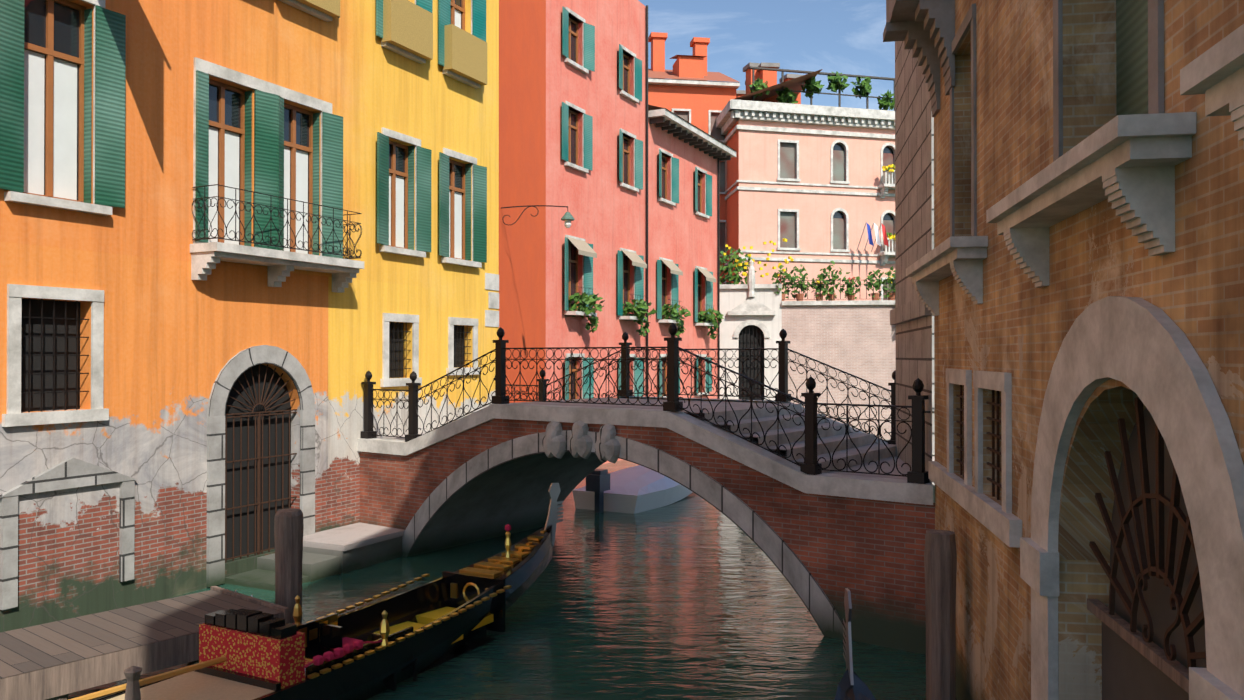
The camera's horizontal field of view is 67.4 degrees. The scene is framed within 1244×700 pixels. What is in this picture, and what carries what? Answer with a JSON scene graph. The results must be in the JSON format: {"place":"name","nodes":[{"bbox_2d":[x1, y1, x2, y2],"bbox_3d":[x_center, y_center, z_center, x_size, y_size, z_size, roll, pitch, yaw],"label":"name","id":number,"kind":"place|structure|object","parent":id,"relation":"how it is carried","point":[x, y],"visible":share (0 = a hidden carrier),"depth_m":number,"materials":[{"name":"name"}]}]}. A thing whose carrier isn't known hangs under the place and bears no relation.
{"place":"outdoors","nodes":[
{"label":"outdoors","id":0,"kind":"place"},
{"bbox_2d":[68,439,956,699],"bbox_3d":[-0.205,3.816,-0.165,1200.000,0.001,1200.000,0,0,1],"label":"water","id":1,"kind":"structure","parent":0,"point":[692,596],"depth_m":13.34,"materials":[{"name":"green liquid"}]},
{"bbox_2d":[0,586,288,699],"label":"pier","id":2,"kind":"structure","parent":1,"relation":"in","point":[59,660],"depth_m":10.41,"materials":[{"name":"brown wood"}]},
{"bbox_2d":[0,0,498,631],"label":"building","id":3,"kind":"structure","parent":1,"relation":"in","point":[246,246],"depth_m":15.68,"materials":[{"name":"stucco"},{"name":"stone"},{"name":"painted wood"}]},
{"bbox_2d":[274,508,303,623],"bbox_3d":[-4.503,3.280,12.609,0.380,2.250,0.380,0,0,1],"label":"pole","id":4,"kind":"object","parent":1,"relation":"in","point":[288,530],"visible":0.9,"depth_m":12.46,"materials":[{"name":"wood"}]},
{"bbox_2d":[69,483,562,699],"bbox_3d":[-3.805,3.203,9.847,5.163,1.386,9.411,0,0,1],"label":"gondola","id":5,"kind":"object","parent":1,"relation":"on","point":[245,654],"visible":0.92,"depth_m":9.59},
{"bbox_2d":[498,0,735,463],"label":"red building","id":6,"kind":"structure","parent":1,"relation":"on","point":[609,156],"depth_m":32.67,"materials":[{"name":"paint"}]},
{"bbox_2d":[501,205,574,227],"bbox_3d":[-2.115,-3.332,23.287,1.866,0.583,0.323,0,0,1],"label":"lamp","id":7,"kind":"object","parent":6,"relation":"attached to","point":[567,217],"visible":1,"depth_m":23.28,"materials":[{"name":"black metal"}]},
{"bbox_2d":[568,292,723,339],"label":"plants","id":8,"kind":"object","parent":6,"relation":"attached to","point":[640,308],"visible":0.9,"depth_m":34.83,"materials":[{"name":"green plant"}]},
{"bbox_2d":[572,465,691,513],"bbox_3d":[0.905,3.620,25.415,2.159,1.350,6.550,0,0,30],"label":"motor boat","id":9,"kind":"object","parent":1,"relation":"on","point":[635,489],"visible":0.65,"depth_m":23.25,"materials":[{"name":"white plastic"}]},
{"bbox_2d":[357,396,934,654],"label":"bridge","id":10,"kind":"structure","parent":1,"relation":"in","point":[823,540],"depth_m":14.38,"materials":[{"name":"brick"}]},
{"bbox_2d":[361,323,934,483],"bbox_3d":[-0.176,0.675,16.919,10.169,2.160,9.853,0,0,1],"label":"bridge rail","id":11,"kind":"object","parent":10,"relation":"on","point":[918,473],"visible":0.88,"depth_m":15.78,"materials":[{"name":"black metal"}]},
{"bbox_2d":[648,32,894,300],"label":"palazzo","id":12,"kind":"structure","parent":1,"relation":"in","point":[814,185],"depth_m":57.30,"materials":[{"name":"paint"}]},
{"bbox_2d":[748,71,894,251],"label":"potted plants","id":13,"kind":"object","parent":12,"relation":"on","point":[865,87],"visible":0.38,"depth_m":57.30,"materials":[{"name":"green plant"}]},
{"bbox_2d":[720,259,895,438],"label":"garden wall","id":14,"kind":"structure","parent":1,"relation":"in","point":[857,338],"depth_m":43.34,"materials":[{"name":"white paint"}]},
{"bbox_2d":[720,238,894,300],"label":"terrace plants","id":15,"kind":"object","parent":14,"relation":"attached to","point":[738,265],"visible":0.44,"depth_m":43.60,"materials":[{"name":"green plant"}]},
{"bbox_2d":[835,588,875,699],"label":"gondola","id":16,"kind":"object","parent":1,"relation":"on","point":[852,685],"visible":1,"depth_m":7.73,"materials":[{"name":"black wood"}]},
{"bbox_2d":[924,530,956,699],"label":"pole","id":17,"kind":"object","parent":1,"relation":"in","point":[940,559],"visible":1,"depth_m":9.63,"materials":[{"name":"wood"}]},
{"bbox_2d":[883,0,1243,699],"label":"building","id":18,"kind":"structure","parent":1,"relation":"on","point":[1067,316],"depth_m":6.36,"materials":[{"name":"brick"}]},
{"bbox_2d":[638,0,894,110],"label":"sky","id":19,"kind":"structure","parent":0,"point":[841,36],"materials":[{"name":"blue"}]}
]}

